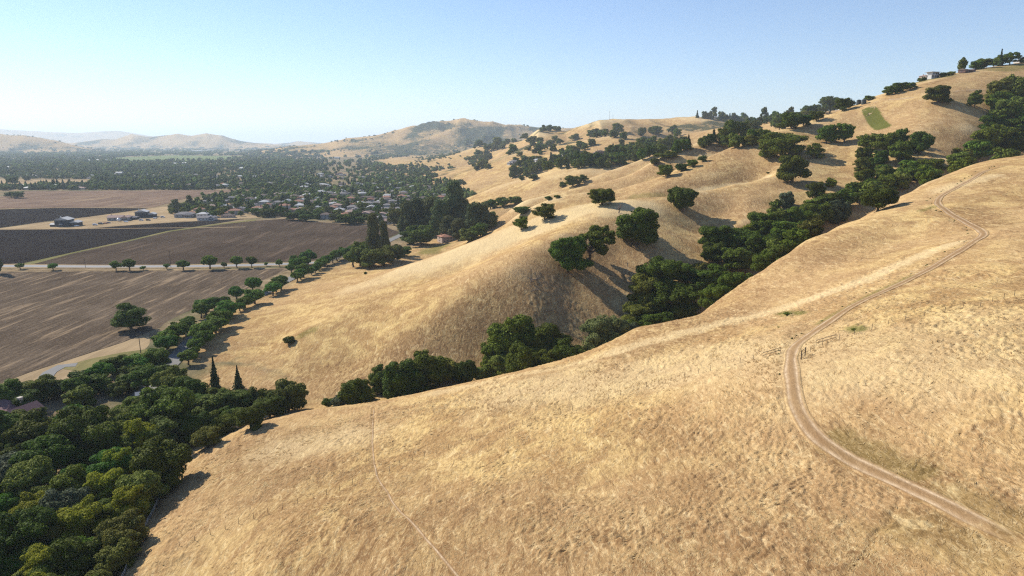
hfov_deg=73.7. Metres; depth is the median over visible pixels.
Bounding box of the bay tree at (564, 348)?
[551,337,584,360]
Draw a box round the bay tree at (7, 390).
[0,378,22,399]
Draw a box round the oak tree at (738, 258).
[720,247,752,271]
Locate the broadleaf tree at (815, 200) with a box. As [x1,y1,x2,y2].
[801,197,822,204]
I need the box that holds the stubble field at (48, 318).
[0,268,287,382]
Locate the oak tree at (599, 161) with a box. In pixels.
[594,157,604,166]
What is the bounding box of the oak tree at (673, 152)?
[664,150,676,158]
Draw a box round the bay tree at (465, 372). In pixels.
[453,359,478,383]
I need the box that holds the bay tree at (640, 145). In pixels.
[633,140,645,148]
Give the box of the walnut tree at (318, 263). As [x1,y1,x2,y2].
[312,261,322,266]
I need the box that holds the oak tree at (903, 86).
[892,82,909,91]
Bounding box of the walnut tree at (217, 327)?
[200,321,219,330]
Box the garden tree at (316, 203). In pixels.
[313,200,321,205]
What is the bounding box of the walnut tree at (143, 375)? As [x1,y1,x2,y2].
[128,366,162,387]
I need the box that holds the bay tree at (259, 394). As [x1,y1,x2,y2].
[247,386,271,404]
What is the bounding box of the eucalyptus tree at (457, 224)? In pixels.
[447,217,464,240]
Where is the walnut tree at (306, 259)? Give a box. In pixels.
[301,256,310,262]
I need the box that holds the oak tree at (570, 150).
[568,148,576,154]
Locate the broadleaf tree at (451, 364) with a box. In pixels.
[444,357,456,381]
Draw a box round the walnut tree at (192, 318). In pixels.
[179,316,196,321]
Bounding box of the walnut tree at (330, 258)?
[321,256,332,264]
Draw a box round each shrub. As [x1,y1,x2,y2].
[282,336,295,343]
[321,398,332,406]
[369,392,375,398]
[650,158,659,164]
[769,199,781,208]
[864,95,875,100]
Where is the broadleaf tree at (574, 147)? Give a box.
[571,145,580,151]
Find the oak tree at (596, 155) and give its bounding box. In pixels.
[592,152,603,161]
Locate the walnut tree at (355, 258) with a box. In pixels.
[343,251,359,266]
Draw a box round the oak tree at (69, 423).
[45,404,112,448]
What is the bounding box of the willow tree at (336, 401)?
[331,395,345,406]
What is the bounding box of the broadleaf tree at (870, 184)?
[859,181,888,190]
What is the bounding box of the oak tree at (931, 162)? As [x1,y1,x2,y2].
[917,159,937,166]
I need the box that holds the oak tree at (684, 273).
[675,260,692,281]
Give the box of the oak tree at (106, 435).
[78,411,132,453]
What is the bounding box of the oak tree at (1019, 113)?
[1011,104,1023,124]
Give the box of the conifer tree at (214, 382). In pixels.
[209,356,220,388]
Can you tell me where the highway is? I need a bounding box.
[2,262,313,266]
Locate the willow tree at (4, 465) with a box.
[0,451,16,492]
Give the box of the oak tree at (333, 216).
[328,213,338,221]
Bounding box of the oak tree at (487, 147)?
[483,144,491,150]
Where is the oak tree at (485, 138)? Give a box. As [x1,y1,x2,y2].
[482,135,491,141]
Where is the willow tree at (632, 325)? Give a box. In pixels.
[623,320,637,329]
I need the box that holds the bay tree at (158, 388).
[155,385,170,391]
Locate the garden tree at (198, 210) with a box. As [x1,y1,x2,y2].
[195,207,202,213]
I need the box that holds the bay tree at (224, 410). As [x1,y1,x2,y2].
[218,406,240,416]
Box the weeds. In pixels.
[777,166,994,374]
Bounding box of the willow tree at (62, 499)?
[39,486,90,515]
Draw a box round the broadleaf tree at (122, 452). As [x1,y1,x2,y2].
[101,446,134,475]
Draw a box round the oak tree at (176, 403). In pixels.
[130,386,197,434]
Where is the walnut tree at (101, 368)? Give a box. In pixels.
[84,362,115,374]
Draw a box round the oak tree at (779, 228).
[768,219,798,239]
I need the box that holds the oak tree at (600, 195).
[587,188,615,204]
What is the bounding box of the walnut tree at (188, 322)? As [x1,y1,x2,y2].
[179,319,194,327]
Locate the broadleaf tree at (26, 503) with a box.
[8,490,46,516]
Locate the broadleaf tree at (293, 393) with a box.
[269,378,309,410]
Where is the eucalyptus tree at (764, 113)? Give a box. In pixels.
[760,107,767,117]
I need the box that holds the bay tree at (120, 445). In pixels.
[116,442,135,452]
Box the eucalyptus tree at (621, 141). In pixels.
[618,138,624,145]
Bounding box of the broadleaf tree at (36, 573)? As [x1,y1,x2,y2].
[30,571,46,575]
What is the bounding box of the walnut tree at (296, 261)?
[288,257,304,265]
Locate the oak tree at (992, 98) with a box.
[985,91,1014,106]
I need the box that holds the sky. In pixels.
[0,0,1023,142]
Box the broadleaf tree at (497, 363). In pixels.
[487,354,508,376]
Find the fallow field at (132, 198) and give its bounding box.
[0,190,247,207]
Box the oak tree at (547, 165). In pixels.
[541,160,552,171]
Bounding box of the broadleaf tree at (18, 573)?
[11,571,23,575]
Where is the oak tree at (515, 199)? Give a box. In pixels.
[507,196,521,203]
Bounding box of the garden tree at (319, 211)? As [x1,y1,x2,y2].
[313,209,323,214]
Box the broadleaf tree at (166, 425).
[119,414,177,448]
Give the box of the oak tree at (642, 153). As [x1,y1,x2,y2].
[636,148,647,159]
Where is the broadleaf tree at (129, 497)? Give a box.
[110,484,150,518]
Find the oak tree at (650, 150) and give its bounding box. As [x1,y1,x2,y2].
[645,145,655,156]
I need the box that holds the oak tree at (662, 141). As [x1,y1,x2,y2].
[657,138,668,147]
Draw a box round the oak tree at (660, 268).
[635,255,681,285]
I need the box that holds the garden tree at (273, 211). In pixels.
[269,208,276,216]
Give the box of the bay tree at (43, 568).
[27,563,62,575]
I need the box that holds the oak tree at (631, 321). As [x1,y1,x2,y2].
[627,318,642,326]
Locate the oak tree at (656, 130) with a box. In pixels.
[651,126,663,134]
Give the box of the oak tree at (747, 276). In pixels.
[736,272,753,280]
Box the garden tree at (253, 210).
[249,208,259,212]
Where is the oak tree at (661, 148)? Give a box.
[656,143,667,152]
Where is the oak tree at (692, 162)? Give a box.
[687,159,698,166]
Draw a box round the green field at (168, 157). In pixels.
[116,155,241,160]
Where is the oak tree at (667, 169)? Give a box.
[656,164,673,176]
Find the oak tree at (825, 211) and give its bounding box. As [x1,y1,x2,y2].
[800,203,834,223]
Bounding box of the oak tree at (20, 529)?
[0,504,56,563]
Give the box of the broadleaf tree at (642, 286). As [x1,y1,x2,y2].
[626,273,659,301]
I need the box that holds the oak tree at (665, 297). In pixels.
[648,281,701,317]
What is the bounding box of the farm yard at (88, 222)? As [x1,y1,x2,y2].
[0,207,265,229]
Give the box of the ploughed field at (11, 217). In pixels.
[0,208,145,227]
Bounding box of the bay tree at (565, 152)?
[560,147,570,156]
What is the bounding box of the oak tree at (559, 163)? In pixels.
[553,157,563,168]
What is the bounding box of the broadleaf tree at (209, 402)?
[191,388,230,416]
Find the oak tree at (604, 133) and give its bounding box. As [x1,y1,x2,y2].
[601,131,609,135]
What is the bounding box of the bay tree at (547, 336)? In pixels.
[527,322,573,359]
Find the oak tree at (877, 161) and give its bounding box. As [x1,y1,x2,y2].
[869,157,884,170]
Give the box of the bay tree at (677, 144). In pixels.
[670,139,681,152]
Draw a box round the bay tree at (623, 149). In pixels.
[618,146,627,153]
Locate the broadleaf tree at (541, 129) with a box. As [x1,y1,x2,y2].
[539,127,546,131]
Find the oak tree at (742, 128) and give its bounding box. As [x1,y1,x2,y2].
[735,121,750,136]
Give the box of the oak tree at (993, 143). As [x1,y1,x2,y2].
[963,140,995,150]
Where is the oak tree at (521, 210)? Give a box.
[512,206,529,214]
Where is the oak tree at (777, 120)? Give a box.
[772,118,785,129]
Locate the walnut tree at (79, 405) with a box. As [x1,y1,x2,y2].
[53,404,82,419]
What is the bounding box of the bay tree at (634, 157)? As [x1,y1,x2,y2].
[631,150,638,160]
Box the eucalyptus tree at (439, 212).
[428,199,451,234]
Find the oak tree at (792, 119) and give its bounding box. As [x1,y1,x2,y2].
[777,112,804,128]
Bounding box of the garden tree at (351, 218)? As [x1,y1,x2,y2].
[347,215,355,223]
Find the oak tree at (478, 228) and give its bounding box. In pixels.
[470,222,488,237]
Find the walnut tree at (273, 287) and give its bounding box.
[263,282,281,295]
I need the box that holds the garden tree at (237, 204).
[233,201,240,207]
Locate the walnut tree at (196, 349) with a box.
[187,347,200,353]
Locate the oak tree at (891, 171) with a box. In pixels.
[875,164,896,179]
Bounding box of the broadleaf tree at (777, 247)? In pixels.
[765,238,792,259]
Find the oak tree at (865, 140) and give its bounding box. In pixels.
[856,133,879,149]
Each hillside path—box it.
[840,95,923,116]
[950,88,986,91]
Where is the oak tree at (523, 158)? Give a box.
[520,155,527,161]
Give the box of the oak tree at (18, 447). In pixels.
[0,443,28,454]
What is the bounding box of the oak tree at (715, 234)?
[697,225,732,245]
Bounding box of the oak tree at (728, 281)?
[716,270,744,294]
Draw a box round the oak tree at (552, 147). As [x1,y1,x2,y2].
[549,144,556,150]
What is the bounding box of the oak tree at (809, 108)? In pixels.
[802,105,814,113]
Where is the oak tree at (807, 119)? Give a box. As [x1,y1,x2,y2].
[799,114,812,126]
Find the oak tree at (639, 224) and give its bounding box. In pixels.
[615,207,659,247]
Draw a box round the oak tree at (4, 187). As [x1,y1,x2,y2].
[0,185,9,189]
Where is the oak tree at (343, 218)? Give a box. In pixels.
[335,213,354,223]
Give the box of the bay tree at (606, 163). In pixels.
[603,158,611,167]
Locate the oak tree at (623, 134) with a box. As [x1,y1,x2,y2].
[619,131,626,138]
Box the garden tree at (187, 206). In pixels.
[184,204,191,210]
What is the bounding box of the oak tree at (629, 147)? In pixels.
[625,145,632,149]
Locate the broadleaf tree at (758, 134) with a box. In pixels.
[755,128,767,136]
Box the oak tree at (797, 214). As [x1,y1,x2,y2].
[786,206,812,222]
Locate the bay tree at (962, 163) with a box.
[947,156,977,172]
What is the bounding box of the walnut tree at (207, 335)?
[192,330,214,346]
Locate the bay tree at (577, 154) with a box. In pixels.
[570,151,580,163]
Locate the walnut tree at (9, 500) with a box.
[0,492,21,512]
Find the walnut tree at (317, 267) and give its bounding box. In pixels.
[311,265,320,272]
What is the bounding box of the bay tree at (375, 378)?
[368,364,383,393]
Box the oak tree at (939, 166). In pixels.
[928,158,947,169]
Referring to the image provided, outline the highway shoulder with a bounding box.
[2,261,314,267]
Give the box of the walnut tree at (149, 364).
[138,363,157,367]
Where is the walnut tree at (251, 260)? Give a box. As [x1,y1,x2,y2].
[245,256,256,267]
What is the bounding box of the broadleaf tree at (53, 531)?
[38,524,66,542]
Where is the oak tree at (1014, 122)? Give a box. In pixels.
[1007,118,1020,127]
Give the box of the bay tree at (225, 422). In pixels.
[202,410,239,437]
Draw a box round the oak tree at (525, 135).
[520,133,528,138]
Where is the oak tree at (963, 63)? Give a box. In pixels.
[957,57,968,69]
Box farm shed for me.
[49,222,63,226]
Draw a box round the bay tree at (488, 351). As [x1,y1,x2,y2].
[480,342,506,366]
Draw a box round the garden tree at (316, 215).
[313,212,319,218]
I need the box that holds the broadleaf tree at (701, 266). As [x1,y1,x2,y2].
[688,262,708,278]
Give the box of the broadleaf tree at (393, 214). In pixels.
[387,207,399,224]
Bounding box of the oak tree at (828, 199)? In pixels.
[816,196,837,203]
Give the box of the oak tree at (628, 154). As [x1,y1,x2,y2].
[626,149,633,160]
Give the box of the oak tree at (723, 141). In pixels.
[718,135,729,146]
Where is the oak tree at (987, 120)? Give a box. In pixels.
[977,114,1009,127]
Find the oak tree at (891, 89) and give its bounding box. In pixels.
[881,85,899,94]
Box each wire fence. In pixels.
[179,356,753,545]
[804,288,1022,354]
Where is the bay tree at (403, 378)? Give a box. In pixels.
[382,358,424,398]
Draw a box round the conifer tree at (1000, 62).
[997,49,1003,65]
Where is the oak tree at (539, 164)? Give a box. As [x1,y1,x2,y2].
[537,160,542,170]
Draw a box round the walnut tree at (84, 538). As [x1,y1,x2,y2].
[78,535,93,542]
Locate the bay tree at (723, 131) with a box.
[716,128,728,141]
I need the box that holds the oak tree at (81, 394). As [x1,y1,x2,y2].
[61,384,96,405]
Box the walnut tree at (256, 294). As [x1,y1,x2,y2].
[243,289,264,303]
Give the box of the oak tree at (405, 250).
[400,246,411,254]
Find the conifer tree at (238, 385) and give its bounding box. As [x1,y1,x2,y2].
[231,365,245,390]
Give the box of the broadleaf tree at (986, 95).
[984,89,1009,104]
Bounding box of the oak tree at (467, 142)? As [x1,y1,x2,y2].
[464,138,474,145]
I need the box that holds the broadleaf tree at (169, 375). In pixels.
[148,364,187,387]
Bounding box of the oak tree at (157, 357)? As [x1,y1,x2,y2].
[142,347,170,365]
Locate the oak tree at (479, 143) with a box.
[473,140,485,146]
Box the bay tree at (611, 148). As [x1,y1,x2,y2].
[606,145,618,154]
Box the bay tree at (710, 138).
[702,134,715,144]
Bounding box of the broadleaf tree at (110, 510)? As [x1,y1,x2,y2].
[98,501,136,518]
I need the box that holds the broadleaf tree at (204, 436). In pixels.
[189,426,222,446]
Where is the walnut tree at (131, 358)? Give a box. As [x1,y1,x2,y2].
[122,353,149,367]
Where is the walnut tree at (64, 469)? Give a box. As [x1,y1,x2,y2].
[59,464,87,482]
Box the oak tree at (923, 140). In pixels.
[909,131,935,154]
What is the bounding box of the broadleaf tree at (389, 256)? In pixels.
[375,248,394,264]
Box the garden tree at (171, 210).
[168,207,175,213]
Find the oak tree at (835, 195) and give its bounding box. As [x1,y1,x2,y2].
[816,192,840,199]
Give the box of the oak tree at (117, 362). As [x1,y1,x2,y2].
[99,354,127,374]
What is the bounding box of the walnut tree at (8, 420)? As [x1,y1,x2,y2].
[0,410,19,432]
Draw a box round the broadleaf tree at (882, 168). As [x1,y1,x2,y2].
[872,165,892,178]
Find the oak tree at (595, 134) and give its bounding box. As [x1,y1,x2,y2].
[592,132,600,137]
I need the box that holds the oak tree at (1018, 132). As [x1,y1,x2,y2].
[1009,127,1023,135]
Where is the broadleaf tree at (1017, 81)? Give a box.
[1006,74,1023,89]
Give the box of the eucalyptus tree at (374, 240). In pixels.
[365,212,382,249]
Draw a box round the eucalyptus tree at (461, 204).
[452,198,468,219]
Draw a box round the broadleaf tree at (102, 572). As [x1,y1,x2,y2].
[85,568,112,575]
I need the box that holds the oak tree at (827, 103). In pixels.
[817,96,838,113]
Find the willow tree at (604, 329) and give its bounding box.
[579,314,629,349]
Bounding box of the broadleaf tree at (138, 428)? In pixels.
[120,418,160,447]
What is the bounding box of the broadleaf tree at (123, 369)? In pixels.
[117,365,140,375]
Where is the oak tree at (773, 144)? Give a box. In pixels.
[757,131,808,157]
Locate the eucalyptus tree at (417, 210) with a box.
[409,197,424,226]
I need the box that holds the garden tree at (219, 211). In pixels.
[215,208,223,215]
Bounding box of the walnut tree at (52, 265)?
[47,263,57,269]
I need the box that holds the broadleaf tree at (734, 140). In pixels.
[728,132,742,148]
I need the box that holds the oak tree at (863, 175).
[854,169,874,181]
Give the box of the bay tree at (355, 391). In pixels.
[337,378,372,404]
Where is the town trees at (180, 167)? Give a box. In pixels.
[0,144,474,204]
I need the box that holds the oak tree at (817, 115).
[808,110,825,121]
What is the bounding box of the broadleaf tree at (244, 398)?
[220,389,254,413]
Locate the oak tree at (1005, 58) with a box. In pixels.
[994,55,1013,63]
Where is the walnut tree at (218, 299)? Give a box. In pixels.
[207,296,222,310]
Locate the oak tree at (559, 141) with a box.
[556,138,564,143]
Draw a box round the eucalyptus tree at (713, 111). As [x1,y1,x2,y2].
[709,107,716,118]
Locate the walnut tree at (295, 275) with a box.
[290,272,303,281]
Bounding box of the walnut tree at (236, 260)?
[229,256,242,267]
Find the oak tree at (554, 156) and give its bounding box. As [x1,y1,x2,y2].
[552,154,562,164]
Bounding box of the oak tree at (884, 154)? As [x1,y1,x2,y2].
[871,150,888,161]
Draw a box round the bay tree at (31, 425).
[0,406,57,449]
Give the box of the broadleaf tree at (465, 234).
[458,228,478,242]
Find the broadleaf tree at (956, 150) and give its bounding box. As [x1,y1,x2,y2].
[951,147,976,158]
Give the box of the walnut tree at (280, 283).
[268,280,283,291]
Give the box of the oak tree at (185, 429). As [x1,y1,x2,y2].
[175,416,204,444]
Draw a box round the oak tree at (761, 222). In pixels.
[746,211,782,235]
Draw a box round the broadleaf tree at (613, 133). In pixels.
[609,130,618,136]
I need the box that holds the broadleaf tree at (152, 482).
[115,468,170,514]
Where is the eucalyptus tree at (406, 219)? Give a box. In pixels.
[397,200,414,231]
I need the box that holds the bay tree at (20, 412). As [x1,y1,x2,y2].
[11,409,26,419]
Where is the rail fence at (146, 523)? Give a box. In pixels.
[121,498,158,575]
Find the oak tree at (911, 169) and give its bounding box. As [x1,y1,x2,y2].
[903,163,934,182]
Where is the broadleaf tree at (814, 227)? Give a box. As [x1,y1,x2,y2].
[797,217,824,237]
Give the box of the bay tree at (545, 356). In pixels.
[533,349,556,366]
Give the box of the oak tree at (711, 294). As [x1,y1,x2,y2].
[698,283,723,307]
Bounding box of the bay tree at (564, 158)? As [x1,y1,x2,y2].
[562,155,567,165]
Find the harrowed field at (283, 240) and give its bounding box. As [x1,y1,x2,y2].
[35,219,398,264]
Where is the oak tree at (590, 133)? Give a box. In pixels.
[586,130,592,135]
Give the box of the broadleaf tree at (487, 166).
[484,163,491,168]
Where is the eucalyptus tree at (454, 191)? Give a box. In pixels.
[444,179,466,222]
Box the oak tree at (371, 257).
[360,248,385,266]
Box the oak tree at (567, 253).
[548,236,593,271]
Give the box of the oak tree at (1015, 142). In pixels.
[998,135,1023,151]
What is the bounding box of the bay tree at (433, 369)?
[413,349,452,389]
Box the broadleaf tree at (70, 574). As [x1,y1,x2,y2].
[46,569,87,575]
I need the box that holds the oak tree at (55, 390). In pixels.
[43,379,65,397]
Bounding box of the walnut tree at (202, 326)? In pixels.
[187,322,215,336]
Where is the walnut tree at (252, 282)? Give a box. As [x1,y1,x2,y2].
[244,277,262,289]
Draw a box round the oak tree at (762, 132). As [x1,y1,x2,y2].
[760,130,770,138]
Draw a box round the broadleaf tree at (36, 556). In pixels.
[19,543,55,575]
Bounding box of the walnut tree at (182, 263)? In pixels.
[175,260,189,269]
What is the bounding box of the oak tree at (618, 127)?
[612,122,623,132]
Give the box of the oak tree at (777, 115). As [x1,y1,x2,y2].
[770,113,780,122]
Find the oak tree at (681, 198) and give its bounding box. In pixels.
[667,185,698,212]
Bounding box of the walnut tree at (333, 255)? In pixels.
[327,252,338,262]
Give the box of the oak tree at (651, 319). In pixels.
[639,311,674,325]
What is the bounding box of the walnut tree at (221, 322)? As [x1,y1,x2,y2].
[202,315,228,332]
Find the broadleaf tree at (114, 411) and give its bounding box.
[108,406,131,418]
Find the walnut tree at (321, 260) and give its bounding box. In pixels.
[314,258,326,267]
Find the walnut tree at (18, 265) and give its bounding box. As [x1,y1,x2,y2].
[14,263,23,268]
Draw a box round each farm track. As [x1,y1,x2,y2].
[1,268,276,270]
[21,207,96,208]
[75,227,221,228]
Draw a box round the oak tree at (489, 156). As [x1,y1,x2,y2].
[484,153,492,158]
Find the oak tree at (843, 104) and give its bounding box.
[833,97,851,110]
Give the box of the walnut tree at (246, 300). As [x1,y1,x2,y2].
[235,297,254,307]
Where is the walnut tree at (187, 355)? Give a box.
[177,350,197,364]
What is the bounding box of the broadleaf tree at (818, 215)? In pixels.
[806,211,823,221]
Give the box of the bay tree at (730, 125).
[722,119,738,133]
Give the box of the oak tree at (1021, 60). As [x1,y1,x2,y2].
[1017,57,1023,63]
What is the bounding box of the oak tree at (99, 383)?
[88,373,112,392]
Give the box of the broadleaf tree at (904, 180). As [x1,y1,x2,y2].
[894,170,912,189]
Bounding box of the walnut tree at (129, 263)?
[121,259,135,270]
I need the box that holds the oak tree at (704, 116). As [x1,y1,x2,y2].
[701,111,706,118]
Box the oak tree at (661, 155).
[654,153,677,158]
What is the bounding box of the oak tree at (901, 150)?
[887,140,914,161]
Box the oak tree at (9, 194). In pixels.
[3,191,13,197]
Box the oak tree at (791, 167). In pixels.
[775,155,811,182]
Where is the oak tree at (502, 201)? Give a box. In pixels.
[493,197,509,206]
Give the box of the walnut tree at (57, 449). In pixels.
[7,433,83,472]
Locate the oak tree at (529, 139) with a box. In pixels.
[525,136,533,142]
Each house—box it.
[0,396,44,412]
[173,211,195,217]
[196,211,212,217]
[197,215,217,220]
[221,213,235,217]
[224,208,240,214]
[236,206,245,212]
[258,199,269,204]
[279,203,290,208]
[294,203,306,206]
[320,212,331,218]
[333,203,342,207]
[347,204,356,209]
[437,233,453,242]
[507,160,516,164]
[925,71,939,78]
[957,68,975,72]
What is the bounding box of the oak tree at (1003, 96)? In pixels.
[990,93,1008,110]
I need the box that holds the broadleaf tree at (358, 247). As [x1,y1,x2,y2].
[349,241,368,265]
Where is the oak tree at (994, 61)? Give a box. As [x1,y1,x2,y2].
[991,57,998,66]
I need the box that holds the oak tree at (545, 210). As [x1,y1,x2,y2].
[531,203,555,219]
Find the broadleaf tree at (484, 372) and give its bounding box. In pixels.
[475,364,492,379]
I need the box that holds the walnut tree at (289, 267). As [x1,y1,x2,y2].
[285,264,294,271]
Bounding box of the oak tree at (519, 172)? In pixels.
[516,166,522,175]
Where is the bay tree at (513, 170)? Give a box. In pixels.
[508,164,517,177]
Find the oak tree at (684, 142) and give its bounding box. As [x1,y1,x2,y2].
[680,139,690,150]
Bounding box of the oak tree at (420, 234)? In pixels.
[404,225,435,245]
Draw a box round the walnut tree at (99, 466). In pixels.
[85,447,132,474]
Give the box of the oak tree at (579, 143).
[576,140,584,147]
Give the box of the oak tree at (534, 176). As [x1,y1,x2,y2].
[528,174,537,179]
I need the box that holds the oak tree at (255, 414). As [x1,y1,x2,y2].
[232,403,266,430]
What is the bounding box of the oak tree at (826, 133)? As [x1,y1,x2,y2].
[815,124,836,142]
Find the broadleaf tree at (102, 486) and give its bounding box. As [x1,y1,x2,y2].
[82,467,123,501]
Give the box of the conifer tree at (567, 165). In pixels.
[565,159,570,168]
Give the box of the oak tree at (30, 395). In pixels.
[7,389,43,405]
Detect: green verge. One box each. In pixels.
[24,219,255,263]
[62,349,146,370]
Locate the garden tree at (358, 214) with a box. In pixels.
[354,211,361,216]
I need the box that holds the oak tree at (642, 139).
[636,137,646,142]
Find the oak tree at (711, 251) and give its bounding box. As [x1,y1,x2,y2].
[699,241,727,262]
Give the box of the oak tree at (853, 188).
[844,184,860,192]
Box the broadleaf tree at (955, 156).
[946,151,970,166]
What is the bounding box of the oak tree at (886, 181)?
[877,176,898,189]
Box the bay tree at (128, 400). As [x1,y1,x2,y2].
[114,396,140,411]
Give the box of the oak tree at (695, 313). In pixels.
[674,301,698,319]
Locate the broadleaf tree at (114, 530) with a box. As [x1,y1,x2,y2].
[92,507,149,557]
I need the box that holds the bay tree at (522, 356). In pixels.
[505,342,539,372]
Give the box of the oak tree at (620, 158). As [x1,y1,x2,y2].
[609,153,626,164]
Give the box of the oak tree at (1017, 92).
[1010,89,1023,96]
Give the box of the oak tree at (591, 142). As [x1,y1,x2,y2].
[588,138,595,145]
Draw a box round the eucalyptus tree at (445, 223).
[438,215,452,234]
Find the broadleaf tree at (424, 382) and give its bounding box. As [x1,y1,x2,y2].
[415,371,428,391]
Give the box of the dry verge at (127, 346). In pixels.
[1,333,149,383]
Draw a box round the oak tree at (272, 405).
[253,392,287,417]
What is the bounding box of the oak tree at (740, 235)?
[726,227,759,248]
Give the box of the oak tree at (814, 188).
[805,181,826,198]
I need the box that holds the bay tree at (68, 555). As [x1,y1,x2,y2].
[42,536,102,575]
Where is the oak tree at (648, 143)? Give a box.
[644,141,655,145]
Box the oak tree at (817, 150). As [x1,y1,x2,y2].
[804,143,825,158]
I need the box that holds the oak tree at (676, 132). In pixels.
[673,128,681,135]
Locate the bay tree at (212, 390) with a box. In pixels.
[201,387,218,394]
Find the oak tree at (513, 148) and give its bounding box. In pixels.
[508,144,517,152]
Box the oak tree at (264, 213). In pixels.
[259,210,273,216]
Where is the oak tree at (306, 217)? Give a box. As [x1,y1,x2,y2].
[297,214,314,220]
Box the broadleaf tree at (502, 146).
[498,143,505,148]
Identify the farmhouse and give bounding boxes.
[54,216,82,226]
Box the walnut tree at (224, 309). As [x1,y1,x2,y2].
[220,308,233,314]
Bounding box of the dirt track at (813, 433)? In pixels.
[781,166,1023,551]
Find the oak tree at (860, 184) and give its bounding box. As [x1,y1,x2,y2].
[847,182,863,192]
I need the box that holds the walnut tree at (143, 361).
[133,356,150,364]
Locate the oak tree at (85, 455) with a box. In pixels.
[64,448,94,467]
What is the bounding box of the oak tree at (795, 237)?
[778,227,810,248]
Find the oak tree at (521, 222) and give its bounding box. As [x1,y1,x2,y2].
[512,216,527,229]
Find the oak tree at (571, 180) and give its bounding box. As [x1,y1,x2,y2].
[563,175,581,186]
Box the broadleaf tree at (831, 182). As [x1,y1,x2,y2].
[825,177,837,186]
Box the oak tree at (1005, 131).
[987,123,1017,145]
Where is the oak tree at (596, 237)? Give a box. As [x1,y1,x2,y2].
[578,225,615,259]
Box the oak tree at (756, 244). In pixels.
[741,233,781,255]
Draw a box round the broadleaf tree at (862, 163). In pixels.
[852,157,874,171]
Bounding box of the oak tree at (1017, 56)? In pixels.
[1003,52,1022,64]
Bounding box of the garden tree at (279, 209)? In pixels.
[274,206,284,214]
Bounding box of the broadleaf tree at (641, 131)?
[638,127,646,135]
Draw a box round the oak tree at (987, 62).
[978,58,992,67]
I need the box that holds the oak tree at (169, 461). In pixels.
[129,436,192,487]
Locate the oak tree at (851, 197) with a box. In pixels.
[836,189,859,204]
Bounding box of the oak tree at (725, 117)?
[723,114,728,120]
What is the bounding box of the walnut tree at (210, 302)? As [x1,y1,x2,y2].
[193,297,215,314]
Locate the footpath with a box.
[371,408,459,575]
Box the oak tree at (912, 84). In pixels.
[908,82,917,88]
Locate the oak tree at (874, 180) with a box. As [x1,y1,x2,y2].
[863,179,880,184]
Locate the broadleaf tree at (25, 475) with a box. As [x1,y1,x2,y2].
[0,455,56,496]
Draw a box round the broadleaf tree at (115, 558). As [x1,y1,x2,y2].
[93,537,141,572]
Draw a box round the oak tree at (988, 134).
[970,127,999,151]
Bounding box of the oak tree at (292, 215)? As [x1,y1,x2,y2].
[283,212,299,219]
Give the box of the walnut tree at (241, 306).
[238,303,245,310]
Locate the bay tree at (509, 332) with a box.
[486,314,536,354]
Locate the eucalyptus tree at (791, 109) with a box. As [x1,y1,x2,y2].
[786,106,793,112]
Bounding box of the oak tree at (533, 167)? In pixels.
[528,162,538,173]
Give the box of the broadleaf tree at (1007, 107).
[986,96,1023,118]
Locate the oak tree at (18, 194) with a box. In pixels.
[11,191,24,197]
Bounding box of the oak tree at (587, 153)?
[580,151,592,160]
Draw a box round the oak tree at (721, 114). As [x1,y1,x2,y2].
[717,111,725,119]
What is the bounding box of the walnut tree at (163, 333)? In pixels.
[150,330,181,348]
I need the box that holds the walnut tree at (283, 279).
[270,275,288,289]
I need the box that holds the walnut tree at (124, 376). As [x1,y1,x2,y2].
[115,374,130,389]
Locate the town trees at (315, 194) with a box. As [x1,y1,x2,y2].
[0,119,563,205]
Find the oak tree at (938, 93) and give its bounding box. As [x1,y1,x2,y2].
[922,85,953,103]
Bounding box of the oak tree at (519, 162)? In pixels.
[514,160,522,165]
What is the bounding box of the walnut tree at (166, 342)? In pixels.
[153,335,178,349]
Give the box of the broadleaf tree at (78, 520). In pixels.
[51,494,110,538]
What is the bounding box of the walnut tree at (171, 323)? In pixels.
[166,322,186,336]
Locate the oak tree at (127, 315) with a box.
[110,302,151,329]
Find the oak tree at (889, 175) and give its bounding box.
[878,174,897,186]
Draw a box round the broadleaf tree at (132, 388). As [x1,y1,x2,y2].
[116,372,140,391]
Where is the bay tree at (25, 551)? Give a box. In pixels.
[19,536,66,568]
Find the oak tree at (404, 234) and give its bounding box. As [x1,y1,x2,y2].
[398,231,415,243]
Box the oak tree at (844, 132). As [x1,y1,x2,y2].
[833,122,855,141]
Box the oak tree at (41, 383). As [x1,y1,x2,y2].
[13,374,61,399]
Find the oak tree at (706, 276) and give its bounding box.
[688,263,726,289]
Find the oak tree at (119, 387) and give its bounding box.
[104,380,129,396]
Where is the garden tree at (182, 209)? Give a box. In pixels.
[179,207,187,211]
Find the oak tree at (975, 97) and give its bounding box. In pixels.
[966,90,984,106]
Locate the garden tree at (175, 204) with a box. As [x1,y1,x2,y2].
[170,199,180,208]
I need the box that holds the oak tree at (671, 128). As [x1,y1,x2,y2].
[667,125,676,134]
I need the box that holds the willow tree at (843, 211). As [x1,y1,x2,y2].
[829,199,852,223]
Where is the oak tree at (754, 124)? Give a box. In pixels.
[746,120,762,129]
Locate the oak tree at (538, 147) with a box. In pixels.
[534,144,543,151]
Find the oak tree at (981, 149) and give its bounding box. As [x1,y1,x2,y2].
[962,140,993,161]
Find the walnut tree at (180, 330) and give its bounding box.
[165,324,188,340]
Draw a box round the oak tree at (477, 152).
[474,150,482,154]
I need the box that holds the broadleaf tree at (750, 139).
[743,134,761,145]
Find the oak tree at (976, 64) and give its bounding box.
[968,60,983,68]
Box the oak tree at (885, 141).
[869,132,902,150]
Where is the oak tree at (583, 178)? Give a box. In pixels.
[579,174,588,181]
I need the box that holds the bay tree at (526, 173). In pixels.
[523,167,530,176]

